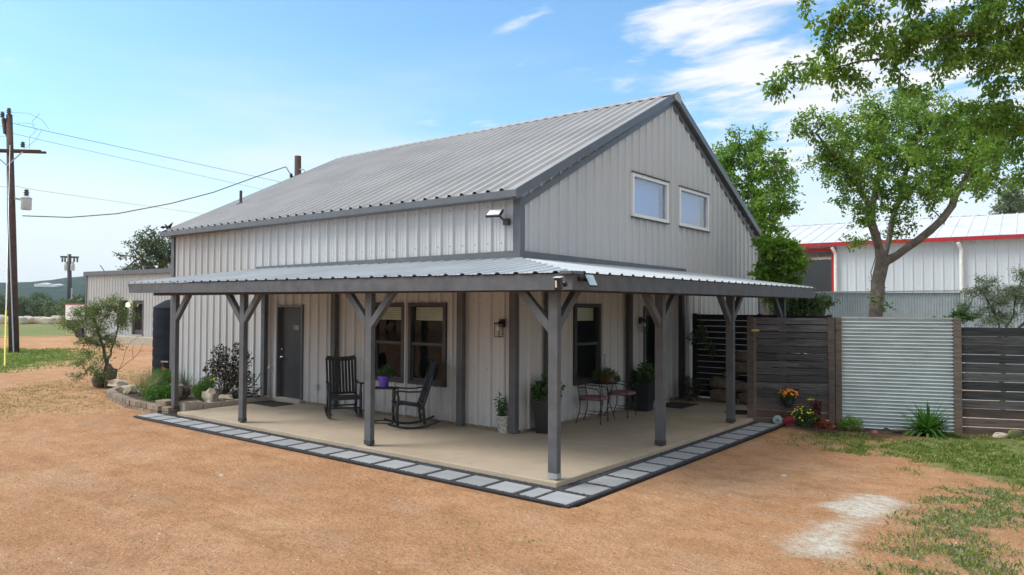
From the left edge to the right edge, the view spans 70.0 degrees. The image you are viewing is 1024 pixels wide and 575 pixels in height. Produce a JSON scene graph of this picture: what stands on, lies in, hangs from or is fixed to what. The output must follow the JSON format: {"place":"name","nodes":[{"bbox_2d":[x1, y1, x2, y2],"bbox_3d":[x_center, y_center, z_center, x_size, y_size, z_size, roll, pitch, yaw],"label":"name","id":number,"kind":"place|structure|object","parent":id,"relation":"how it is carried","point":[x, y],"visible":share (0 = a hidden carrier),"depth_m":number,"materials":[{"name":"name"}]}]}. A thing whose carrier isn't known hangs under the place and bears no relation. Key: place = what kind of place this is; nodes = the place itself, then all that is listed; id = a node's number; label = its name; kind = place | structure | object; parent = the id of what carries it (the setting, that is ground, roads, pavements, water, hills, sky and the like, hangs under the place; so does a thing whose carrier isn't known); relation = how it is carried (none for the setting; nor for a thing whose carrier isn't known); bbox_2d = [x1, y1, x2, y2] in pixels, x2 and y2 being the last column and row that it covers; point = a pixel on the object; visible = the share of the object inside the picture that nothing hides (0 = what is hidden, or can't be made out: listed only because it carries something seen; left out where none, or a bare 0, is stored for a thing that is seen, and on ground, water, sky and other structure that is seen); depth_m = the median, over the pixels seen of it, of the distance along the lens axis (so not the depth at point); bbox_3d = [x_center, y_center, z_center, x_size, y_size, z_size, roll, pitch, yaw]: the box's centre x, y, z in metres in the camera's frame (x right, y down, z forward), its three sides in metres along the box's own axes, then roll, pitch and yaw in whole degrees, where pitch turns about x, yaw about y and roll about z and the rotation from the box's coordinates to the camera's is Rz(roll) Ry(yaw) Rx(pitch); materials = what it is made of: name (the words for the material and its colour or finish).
{"place":"outdoors","nodes":[
{"label":"outdoors","id":0,"kind":"place"},
{"bbox_2d":[0,276,85,300],"bbox_3d":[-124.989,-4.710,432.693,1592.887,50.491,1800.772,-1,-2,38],"label":"hills","id":1,"kind":"structure","parent":0,"point":[25,289],"depth_m":673.62,"materials":[{"name":"plant"}]},
{"bbox_2d":[0,347,109,372],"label":"verge grass","id":2,"kind":"structure","parent":0,"point":[34,359],"depth_m":30.64,"materials":[{"name":"plant"}]},
{"bbox_2d":[0,365,150,422],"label":"dry grass","id":3,"kind":"structure","parent":0,"point":[41,402],"depth_m":17.69,"materials":[{"name":"plant"}]},
{"bbox_2d":[131,367,165,387],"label":"feather grass","id":4,"kind":"object","parent":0,"point":[151,379],"depth_m":18.47,"materials":[{"name":"green plant"}]},
{"bbox_2d":[0,396,956,573],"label":"dirt weeds","id":5,"kind":"object","parent":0,"point":[627,510],"visible":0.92,"depth_m":6.95,"materials":[{"name":"green plant"}]},
{"bbox_2d":[0,324,1023,574],"bbox_3d":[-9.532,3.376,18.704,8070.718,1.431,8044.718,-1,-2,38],"label":"ground","id":6,"kind":"structure","parent":0,"point":[296,502],"depth_m":8.14,"materials":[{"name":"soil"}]},
{"bbox_2d":[0,108,48,352],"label":"utility pole","id":7,"kind":"object","parent":6,"relation":"on","point":[13,311],"visible":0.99,"depth_m":35.28,"materials":[{"name":"brown wood"}]},
{"bbox_2d":[4,157,9,365],"bbox_3d":[-21.841,-2.235,31.653,0.064,10.546,11.471,1,-2,-35],"label":"guy wire","id":8,"kind":"object","parent":7,"relation":"attached to","point":[5,336],"visible":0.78,"depth_m":28.76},
{"bbox_2d":[18,298,33,316],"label":"tree","id":9,"kind":"object","parent":6,"relation":"on","point":[22,303],"visible":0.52,"depth_m":115.61,"materials":[{"name":"green plant"}]},
{"bbox_2d":[25,298,60,316],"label":"tree","id":10,"kind":"object","parent":6,"relation":"on","point":[38,305],"visible":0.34,"depth_m":111.53,"materials":[{"name":"green plant"}]},
{"bbox_2d":[40,300,63,316],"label":"tree","id":11,"kind":"object","parent":6,"relation":"on","point":[47,308],"visible":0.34,"depth_m":107.20,"materials":[{"name":"green plant"}]},
{"bbox_2d":[60,254,78,298],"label":"utility pole","id":12,"kind":"object","parent":6,"relation":"on","point":[69,267],"visible":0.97,"depth_m":119.71,"materials":[{"name":"wood"}]},
{"bbox_2d":[59,293,84,328],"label":"tree","id":13,"kind":"object","parent":6,"relation":"on","point":[79,299],"visible":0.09,"depth_m":68.91,"materials":[{"name":"green plant"}]},
{"bbox_2d":[65,303,84,337],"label":"storage trailer","id":14,"kind":"object","parent":6,"relation":"on","point":[71,305],"visible":0.13,"depth_m":51.69,"materials":[{"name":"white metal"}]},
{"bbox_2d":[52,293,143,388],"bbox_3d":[-11.215,1.546,19.872,2.311,2.875,1.194,1,-2,-17],"label":"mesquite tree","id":15,"kind":"object","parent":6,"relation":"on","point":[101,378],"visible":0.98,"depth_m":19.79,"materials":[{"name":"green plant"}]},
{"bbox_2d":[107,379,127,385],"bbox_3d":[-10.286,2.478,19.037,0.607,0.186,0.363,0,-2,20],"label":"rock","id":16,"kind":"object","parent":6,"relation":"on","point":[115,382],"visible":0.89,"depth_m":18.92,"materials":[{"name":"stone"}]},
{"bbox_2d":[83,268,170,345],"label":"outbuilding","id":17,"kind":"structure","parent":6,"relation":"on","point":[99,284],"depth_m":43.29,"materials":[{"name":"paint"}]},
{"bbox_2d":[100,225,170,270],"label":"oak","id":18,"kind":"object","parent":6,"relation":"on","point":[161,253],"visible":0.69,"depth_m":57.20,"materials":[{"name":"green plant"}]},
{"bbox_2d":[152,299,169,377],"bbox_3d":[-10.122,1.502,23.239,2.360,2.680,2.360,-1,-2,38],"label":"water tank","id":19,"kind":"object","parent":6,"relation":"on","point":[161,334],"visible":0.23,"depth_m":22.20,"materials":[{"name":"plastic"}]},
{"bbox_2d":[116,383,255,411],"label":"bed soil","id":20,"kind":"structure","parent":6,"relation":"on","point":[137,396],"depth_m":16.57,"materials":[{"name":"soil"}]},
{"bbox_2d":[118,384,139,393],"bbox_3d":[-9.111,2.429,17.376,0.349,0.213,0.523,0,-1,0],"label":"rock","id":21,"kind":"object","parent":20,"relation":"on","point":[121,389],"visible":0.78,"depth_m":17.23,"materials":[{"name":"stone"}]},
{"bbox_2d":[117,371,157,394],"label":"feather grass","id":22,"kind":"object","parent":20,"relation":"on","point":[144,383],"depth_m":16.91,"materials":[{"name":"green plant"}]},
{"bbox_2d":[141,382,178,400],"bbox_3d":[-7.758,2.309,16.098,0.875,0.456,0.556,0,-1,3],"label":"green clump","id":23,"kind":"object","parent":20,"relation":"on","point":[164,392],"visible":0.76,"depth_m":16.01,"materials":[{"name":"green plant"}]},
{"bbox_2d":[150,367,170,384],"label":"green clump","id":24,"kind":"object","parent":20,"relation":"on","point":[167,375],"visible":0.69,"depth_m":19.18,"materials":[{"name":"green plant"}]},
{"bbox_2d":[179,364,200,386],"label":"red yucca","id":25,"kind":"object","parent":20,"relation":"on","point":[184,383],"visible":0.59,"depth_m":17.60,"materials":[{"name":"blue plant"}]},
{"bbox_2d":[191,376,216,400],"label":"green clump","id":26,"kind":"object","parent":20,"relation":"on","point":[199,387],"visible":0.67,"depth_m":16.05,"materials":[{"name":"green plant"}]},
{"bbox_2d":[202,388,217,401],"bbox_3d":[-6.472,2.338,15.648,0.436,0.388,0.256,-1,-2,38],"label":"rock","id":27,"kind":"object","parent":20,"relation":"on","point":[209,394],"visible":0.82,"depth_m":15.58,"materials":[{"name":"stone"}]},
{"bbox_2d":[202,342,257,394],"bbox_3d":[-6.378,1.856,16.395,1.395,1.298,0.691,0,-1,14],"label":"rose bush","id":28,"kind":"object","parent":20,"relation":"on","point":[229,378],"visible":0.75,"depth_m":16.36,"materials":[{"name":"green plant"}]},
{"bbox_2d":[179,400,202,411],"bbox_3d":[-6.631,2.497,15.100,0.200,0.270,0.390,-1,-2,38],"label":"concrete block","id":29,"kind":"object","parent":6,"relation":"on","point":[191,405],"depth_m":15.02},
{"bbox_2d":[289,155,304,177],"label":"utility pole","id":30,"kind":"object","parent":6,"relation":"on","point":[298,169],"visible":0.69,"depth_m":42.83,"materials":[{"name":"brown wood"}]},
{"bbox_2d":[22,166,289,217],"bbox_3d":[-18.808,-5.309,39.934,13.184,3.697,0.592,1,-2,-28],"label":"power line","id":31,"kind":"object","parent":30,"relation":"attached to","point":[158,205],"visible":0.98,"depth_m":39.75,"materials":[{"name":"metal"}]},
{"bbox_2d":[133,416,784,508],"bbox_3d":[-1.155,2.591,14.228,10.430,0.041,7.437,-1,-2,38],"label":"edging strip","id":32,"kind":"object","parent":6,"relation":"on","point":[539,501],"visible":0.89,"depth_m":9.97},
{"bbox_2d":[138,413,782,507],"bbox_3d":[-1.155,2.627,14.231,10.370,0.092,7.370,-1,-2,38],"label":"gravel bed","id":33,"kind":"object","parent":6,"relation":"on","point":[532,487],"visible":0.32,"depth_m":9.91,"materials":[{"name":"gravel"}]},
{"bbox_2d":[253,436,285,441],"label":"paver","id":34,"kind":"object","parent":33,"relation":"on","point":[269,439],"visible":0.8,"depth_m":12.10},
{"bbox_2d":[269,439,304,445],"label":"paver","id":35,"kind":"object","parent":33,"relation":"on","point":[287,442],"visible":0.77,"depth_m":11.76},
{"bbox_2d":[288,443,324,449],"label":"paver","id":36,"kind":"object","parent":33,"relation":"on","point":[305,446],"visible":0.77,"depth_m":11.44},
{"bbox_2d":[308,447,345,454],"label":"paver","id":37,"kind":"object","parent":33,"relation":"on","point":[327,450],"visible":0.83,"depth_m":11.13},
{"bbox_2d":[330,451,367,458],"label":"paver","id":38,"kind":"object","parent":33,"relation":"on","point":[349,454],"visible":0.8,"depth_m":10.84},
{"bbox_2d":[351,455,390,463],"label":"paver","id":39,"kind":"object","parent":33,"relation":"on","point":[369,459],"visible":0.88,"depth_m":10.49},
{"bbox_2d":[375,460,415,468],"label":"paver","id":40,"kind":"object","parent":33,"relation":"on","point":[395,464],"visible":0.79,"depth_m":10.17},
{"bbox_2d":[400,465,441,473],"bbox_3d":[-1.234,2.478,9.888,0.429,0.040,0.395,-1,-2,38],"label":"paver","id":41,"kind":"object","parent":33,"relation":"on","point":[421,469],"visible":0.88,"depth_m":9.87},
{"bbox_2d":[428,470,469,479],"bbox_3d":[-0.831,2.472,9.576,0.429,0.040,0.394,-1,-2,38],"label":"paver","id":42,"kind":"object","parent":33,"relation":"on","point":[449,474],"visible":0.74,"depth_m":9.57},
{"bbox_2d":[456,475,499,485],"bbox_3d":[-0.433,2.466,9.266,0.426,0.040,0.391,-1,-2,38],"label":"paver","id":43,"kind":"object","parent":33,"relation":"on","point":[478,480],"visible":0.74,"depth_m":9.26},
{"bbox_2d":[487,481,531,492],"bbox_3d":[-0.038,2.460,8.950,0.429,0.040,0.394,-1,-2,38],"label":"paver","id":44,"kind":"object","parent":33,"relation":"on","point":[509,487],"visible":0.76,"depth_m":8.91,"materials":[{"name":"concrete"}]},
{"bbox_2d":[520,488,552,496],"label":"paver","id":45,"kind":"object","parent":33,"relation":"on","point":[536,492],"visible":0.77,"depth_m":8.68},
{"bbox_2d":[537,491,584,504],"bbox_3d":[0.579,2.450,8.459,0.420,0.040,0.420,-1,-2,38],"label":"paver","id":46,"kind":"object","parent":33,"relation":"on","point":[564,498],"visible":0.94,"depth_m":8.45,"materials":[{"name":"concrete"}]},
{"bbox_2d":[565,483,610,494],"bbox_3d":[0.921,2.462,8.866,0.393,0.040,0.428,-1,-2,38],"label":"paver","id":47,"kind":"object","parent":33,"relation":"on","point":[586,489],"visible":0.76,"depth_m":8.83,"materials":[{"name":"concrete"}]},
{"bbox_2d":[587,476,629,486],"bbox_3d":[1.235,2.473,9.271,0.393,0.040,0.428,-1,-2,38],"label":"paver","id":48,"kind":"object","parent":33,"relation":"on","point":[608,481],"visible":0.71,"depth_m":9.24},
{"bbox_2d":[608,469,648,478],"bbox_3d":[1.551,2.485,9.681,0.391,0.040,0.426,-1,-2,38],"label":"paver","id":49,"kind":"object","parent":33,"relation":"on","point":[630,474],"visible":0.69,"depth_m":9.68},
{"bbox_2d":[628,463,666,471],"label":"paver","id":50,"kind":"object","parent":33,"relation":"on","point":[649,467],"visible":0.69,"depth_m":10.05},
{"bbox_2d":[646,457,683,464],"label":"paver","id":51,"kind":"object","parent":33,"relation":"on","point":[664,460],"visible":0.69,"depth_m":10.51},
{"bbox_2d":[663,451,697,458],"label":"paver","id":52,"kind":"object","parent":33,"relation":"on","point":[680,455],"visible":0.8,"depth_m":10.87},
{"bbox_2d":[678,446,712,453],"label":"paver","id":53,"kind":"object","parent":33,"relation":"on","point":[689,449],"visible":0.74,"depth_m":11.25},
{"bbox_2d":[692,442,725,448],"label":"paver","id":54,"kind":"object","parent":33,"relation":"on","point":[709,445],"visible":0.68,"depth_m":11.66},
{"bbox_2d":[128,91,814,479],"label":"metal house","id":55,"kind":"structure","parent":6,"relation":"on","point":[408,261],"depth_m":14.95,"materials":[{"name":"paint"}]},
{"bbox_2d":[280,307,300,398],"bbox_3d":[-4.967,1.465,16.470,0.880,2.044,0.115,-1,-2,38],"label":"door","id":56,"kind":"structure","parent":55,"relation":"in","point":[290,316],"depth_m":16.52,"materials":[{"name":"grey metal"}]},
{"bbox_2d":[375,303,403,382],"bbox_3d":[-2.399,1.078,14.449,0.905,1.550,0.172,-1,-2,38],"label":"window","id":57,"kind":"structure","parent":55,"relation":"in","point":[388,315],"depth_m":14.42,"materials":[{"name":"black glass"}]},
{"bbox_2d":[408,303,446,386],"bbox_3d":[-1.563,1.065,13.789,0.985,1.550,0.172,-1,-2,38],"label":"window","id":58,"kind":"structure","parent":55,"relation":"in","point":[433,313],"depth_m":13.85,"materials":[{"name":"brown glass"}]},
{"bbox_2d":[485,209,510,225],"bbox_3d":[-0.237,-1.207,12.532,0.375,0.270,0.265,0,-2,24],"label":"floodlight","id":59,"kind":"object","parent":55,"relation":"attached to","point":[496,213],"visible":1,"depth_m":12.49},
{"bbox_2d":[553,276,567,289],"bbox_3d":[0.566,-0.050,8.534,0.097,0.158,0.256,0,-2,26],"label":"security camera","id":60,"kind":"object","parent":55,"relation":"attached to","point":[559,283],"visible":1,"depth_m":8.45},
{"bbox_2d":[577,274,597,286],"bbox_3d":[0.904,-0.086,8.830,0.218,0.166,0.234,1,-1,-10],"label":"solar panel","id":61,"kind":"object","parent":55,"relation":"attached to","point":[590,279],"visible":1,"depth_m":8.83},
{"bbox_2d":[573,303,601,385],"bbox_3d":[1.410,1.080,14.098,0.172,1.540,0.940,-1,-2,38],"label":"window","id":62,"kind":"structure","parent":55,"relation":"in","point":[577,316],"depth_m":14.19,"materials":[{"name":"brown glass"}]},
{"bbox_2d":[631,172,668,222],"bbox_3d":[2.998,-1.961,16.213,0.226,0.940,1.690,-1,-2,38],"label":"window","id":63,"kind":"structure","parent":55,"relation":"in","point":[644,196],"depth_m":16.38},
{"bbox_2d":[679,186,708,230],"bbox_3d":[4.404,-1.905,17.994,0.226,0.930,1.710,-1,-2,38],"label":"window","id":64,"kind":"structure","parent":55,"relation":"in","point":[689,206],"depth_m":18.20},
{"bbox_2d":[686,296,715,357],"bbox_3d":[4.408,0.870,16.997,0.710,1.528,0.451,-1,-2,38],"label":"hanging vine","id":65,"kind":"object","parent":55,"relation":"hanging from","point":[701,337],"visible":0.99,"depth_m":16.96,"materials":[{"name":"green plant"}]},
{"bbox_2d":[177,396,790,487],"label":"porch slab","id":66,"kind":"structure","parent":6,"relation":"on","point":[591,447],"depth_m":12.10,"materials":[{"name":"concrete"}]},
{"bbox_2d":[250,400,292,406],"bbox_3d":[-5.321,2.534,16.008,1.070,0.012,0.550,-1,-2,38],"label":"door mat","id":67,"kind":"object","parent":66,"relation":"on","point":[270,403],"depth_m":15.91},
{"bbox_2d":[324,355,363,417],"bbox_3d":[-3.276,1.922,14.188,0.700,1.162,0.933,1,-2,-21],"label":"rocking chair","id":68,"kind":"object","parent":66,"relation":"on","point":[354,395],"visible":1,"depth_m":14.39,"materials":[{"name":"paint"}]},
{"bbox_2d":[374,386,398,423],"bbox_3d":[-2.347,2.168,13.497,0.420,0.644,0.360,0,-1,8],"label":"side table","id":69,"kind":"object","parent":66,"relation":"on","point":[378,387],"visible":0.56,"depth_m":13.44,"materials":[{"name":"wood"}]},
{"bbox_2d":[376,363,395,386],"bbox_3d":[-2.345,1.621,13.587,0.409,0.451,0.263,0,-1,11],"label":"flower pot","id":70,"kind":"object","parent":69,"relation":"on","point":[383,379],"visible":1,"depth_m":13.53,"materials":[{"name":"purple ceramic"}]},
{"bbox_2d":[384,360,439,428],"bbox_3d":[-1.790,1.900,13.056,0.933,1.162,0.700,1,-1,-16],"label":"rocking chair","id":71,"kind":"object","parent":66,"relation":"on","point":[424,391],"visible":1,"depth_m":12.98,"materials":[{"name":"paint"}]},
{"bbox_2d":[493,391,508,432],"bbox_3d":[-0.170,2.110,12.481,0.353,0.726,0.360,-1,-2,38],"label":"silver planter","id":72,"kind":"object","parent":66,"relation":"on","point":[502,423],"visible":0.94,"depth_m":12.40,"materials":[{"name":"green metal"}]},
{"bbox_2d":[530,373,564,433],"bbox_3d":[0.612,1.960,12.469,0.611,1.031,0.571,0,-1,6],"label":"tall planter","id":73,"kind":"object","parent":66,"relation":"on","point":[539,395],"visible":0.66,"depth_m":12.36,"materials":[{"name":"black plastic"}]},
{"bbox_2d":[575,372,608,424],"bbox_3d":[1.505,2.049,13.630,0.582,0.926,0.523,0,-2,25],"label":"bistro chair","id":74,"kind":"object","parent":66,"relation":"on","point":[587,398],"visible":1,"depth_m":13.52,"materials":[{"name":"metal"}]},
{"bbox_2d":[592,381,616,419],"bbox_3d":[1.785,2.175,14.083,0.500,0.697,0.497,-1,-2,38],"label":"bistro table","id":75,"kind":"object","parent":66,"relation":"on","point":[608,383],"visible":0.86,"depth_m":14.03,"materials":[{"name":"metal"}]},
{"bbox_2d":[591,354,620,382],"bbox_3d":[1.813,1.568,14.113,0.492,0.551,0.547,-1,-2,38],"label":"potted plant","id":76,"kind":"object","parent":75,"relation":"on","point":[606,376],"visible":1,"depth_m":14.05,"materials":[{"name":"plant"}]},
{"bbox_2d":[604,368,635,417],"bbox_3d":[2.156,2.072,14.455,0.582,0.926,0.523,-1,-2,31],"label":"bistro chair","id":77,"kind":"object","parent":66,"relation":"on","point":[626,392],"visible":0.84,"depth_m":14.36,"materials":[{"name":"metal"}]},
{"bbox_2d":[631,362,654,411],"bbox_3d":[2.754,2.046,15.163,0.610,1.013,0.555,0,-2,17],"label":"tall planter","id":78,"kind":"object","parent":66,"relation":"on","point":[643,379],"visible":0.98,"depth_m":15.04,"materials":[{"name":"black plastic"}]},
{"bbox_2d":[666,402,697,408],"bbox_3d":[3.600,2.570,15.971,0.620,0.012,0.850,-1,-2,38],"label":"door mat","id":79,"kind":"object","parent":66,"relation":"on","point":[680,405],"depth_m":15.97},
{"bbox_2d":[679,374,706,402],"bbox_3d":[4.090,2.306,16.683,0.642,0.642,0.688,-1,-2,38],"label":"potted bush","id":80,"kind":"object","parent":66,"relation":"on","point":[689,387],"visible":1,"depth_m":16.67,"materials":[{"name":"green plant"}]},
{"bbox_2d":[710,389,736,401],"bbox_3d":[4.818,2.463,16.640,0.606,0.307,0.398,-1,-2,38],"label":"stone block","id":81,"kind":"object","parent":66,"relation":"on","point":[717,395],"depth_m":16.53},
{"bbox_2d":[709,376,725,388],"bbox_3d":[4.799,2.179,16.700,0.574,0.281,0.366,-1,-2,38],"label":"stone block","id":82,"kind":"object","parent":81,"relation":"on","point":[717,382],"depth_m":16.61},
{"bbox_2d":[723,372,737,377],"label":"stone block","id":83,"kind":"structure","parent":82,"relation":"on","point":[724,374],"depth_m":16.52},
{"bbox_2d":[735,361,746,373],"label":"stone block","id":84,"kind":"structure","parent":83,"relation":"on","point":[740,367],"depth_m":16.30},
{"bbox_2d":[735,381,763,391],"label":"stone block","id":85,"kind":"structure","parent":81,"relation":"on","point":[740,386],"depth_m":16.22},
{"bbox_2d":[692,313,831,405],"bbox_3d":[5.587,1.600,16.570,3.160,2.000,0.110,-1,-2,38],"label":"slatted screen","id":86,"kind":"object","parent":66,"relation":"on","point":[715,324],"visible":0.37,"depth_m":17.10,"materials":[{"name":"wood"}]},
{"bbox_2d":[712,123,805,314],"bbox_3d":[7.663,-1.165,24.119,3.866,8.410,2.370,-1,-2,38],"label":"backyard tree","id":87,"kind":"object","parent":6,"relation":"on","point":[758,206],"visible":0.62,"depth_m":23.54,"materials":[{"name":"green plant"}]},
{"bbox_2d":[746,232,814,309],"bbox_3d":[6.823,0.718,18.619,1.692,4.282,1.276,0,-1,4],"label":"bright shrub","id":88,"kind":"object","parent":6,"relation":"on","point":[782,251],"visible":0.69,"depth_m":18.45,"materials":[{"name":"green plant"}]},
{"bbox_2d":[747,316,834,428],"bbox_3d":[5.354,1.656,14.067,1.575,2.200,0.146,0,-2,18],"label":"wooden fence","id":89,"kind":"object","parent":6,"relation":"on","point":[761,404],"visible":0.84,"depth_m":14.04,"materials":[{"name":"brown wood"}]},
{"bbox_2d":[778,374,798,406],"bbox_3d":[5.262,1.955,13.931,0.377,0.628,0.291,0,-2,20],"label":"flower basket","id":90,"kind":"object","parent":89,"relation":"hanging from","point":[787,400],"visible":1,"depth_m":13.86,"materials":[{"name":"orange plastic"}]},
{"bbox_2d":[790,406,818,427],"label":"daisy bush","id":91,"kind":"object","parent":6,"relation":"on","point":[803,419],"visible":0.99,"depth_m":13.73,"materials":[{"name":"green plant"}]},
{"bbox_2d":[770,287,840,353],"bbox_3d":[7.947,1.426,19.642,2.114,2.932,1.270,1,-1,-14],"label":"yard bush","id":92,"kind":"object","parent":6,"relation":"on","point":[816,306],"visible":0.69,"depth_m":19.42,"materials":[{"name":"green plant"}]},
{"bbox_2d":[810,400,824,427],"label":"maroon plant","id":93,"kind":"object","parent":6,"relation":"on","point":[815,403],"visible":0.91,"depth_m":13.76,"materials":[{"name":"red plant"}]},
{"bbox_2d":[815,418,835,428],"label":"copper plant","id":94,"kind":"object","parent":6,"relation":"on","point":[823,425],"visible":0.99,"depth_m":13.61,"materials":[{"name":"red plant"}]},
{"bbox_2d":[837,414,863,430],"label":"lacy plant","id":95,"kind":"object","parent":6,"relation":"on","point":[846,423],"visible":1,"depth_m":13.51,"materials":[{"name":"green plant"}]},
{"bbox_2d":[755,0,1023,199],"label":"overhanging tree","id":96,"kind":"object","parent":6,"relation":"on","point":[986,19],"visible":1,"depth_m":9.49,"materials":[{"name":"green plant"}]},
{"bbox_2d":[763,212,1023,314],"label":"barn","id":97,"kind":"structure","parent":6,"relation":"on","point":[953,253],"depth_m":33.59,"materials":[{"name":"paint"}]},
{"bbox_2d":[834,317,962,433],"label":"corrugated gate","id":98,"kind":"structure","parent":6,"relation":"on","point":[888,370],"depth_m":13.50,"materials":[{"name":"silver metal"}]},
{"bbox_2d":[786,81,1023,318],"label":"shade tree","id":99,"kind":"object","parent":6,"relation":"on","point":[850,170],"visible":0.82,"depth_m":16.70,"materials":[{"name":"green plant"}]},
{"bbox_2d":[815,290,1023,382],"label":"galvanised fence","id":100,"kind":"object","parent":6,"relation":"on","point":[855,303],"visible":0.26,"depth_m":22.56,"materials":[{"name":"metal"}]},
{"bbox_2d":[892,401,963,438],"bbox_3d":[7.383,2.367,13.040,1.231,0.850,1.228,1,-2,-18],"label":"agave","id":101,"kind":"object","parent":6,"relation":"on","point":[927,424],"visible":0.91,"depth_m":12.93,"materials":[{"name":"green plant"}]},
{"bbox_2d":[863,474,1023,574],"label":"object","id":102,"kind":"object","parent":6,"relation":"on","point":[968,529],"visible":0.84,"depth_m":7.41,"materials":[{"name":"green plant"}]},
{"bbox_2d":[933,308,974,323],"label":"fence bush","id":103,"kind":"object","parent":6,"relation":"on","point":[961,313],"visible":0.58,"depth_m":16.15,"materials":[{"name":"green plant"}]},
{"bbox_2d":[949,266,1023,409],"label":"feathery shrub","id":104,"kind":"object","parent":6,"relation":"on","point":[1015,291],"visible":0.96,"depth_m":15.39,"materials":[{"name":"green plant"}]},
{"bbox_2d":[961,327,1023,436],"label":"wooden fence","id":105,"kind":"object","parent":6,"relation":"on","point":[1003,344],"visible":0.97,"depth_m":13.05,"materials":[{"name":"brown wood"}]},
{"bbox_2d":[988,180,1023,214],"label":"conifer","id":106,"kind":"object","parent":6,"relation":"on","point":[1015,204],"visible":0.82,"depth_m":61.61,"materials":[{"name":"green plant"}]},
{"bbox_2d":[0,0,1023,282],"label":"sky","id":107,"kind":"structure","parent":0,"point":[249,87],"materials":[{"name":"blue"}]},
{"bbox_2d":[766,430,1023,498],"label":"lawn grass","id":108,"kind":"structure","parent":0,"point":[1015,460],"depth_m":11.49,"materials":[{"name":"plant"}]},
{"bbox_2d":[856,470,1023,574],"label":"grass","id":109,"kind":"structure","parent":0,"point":[980,518],"depth_m":7.40,"materials":[{"name":"plant"}]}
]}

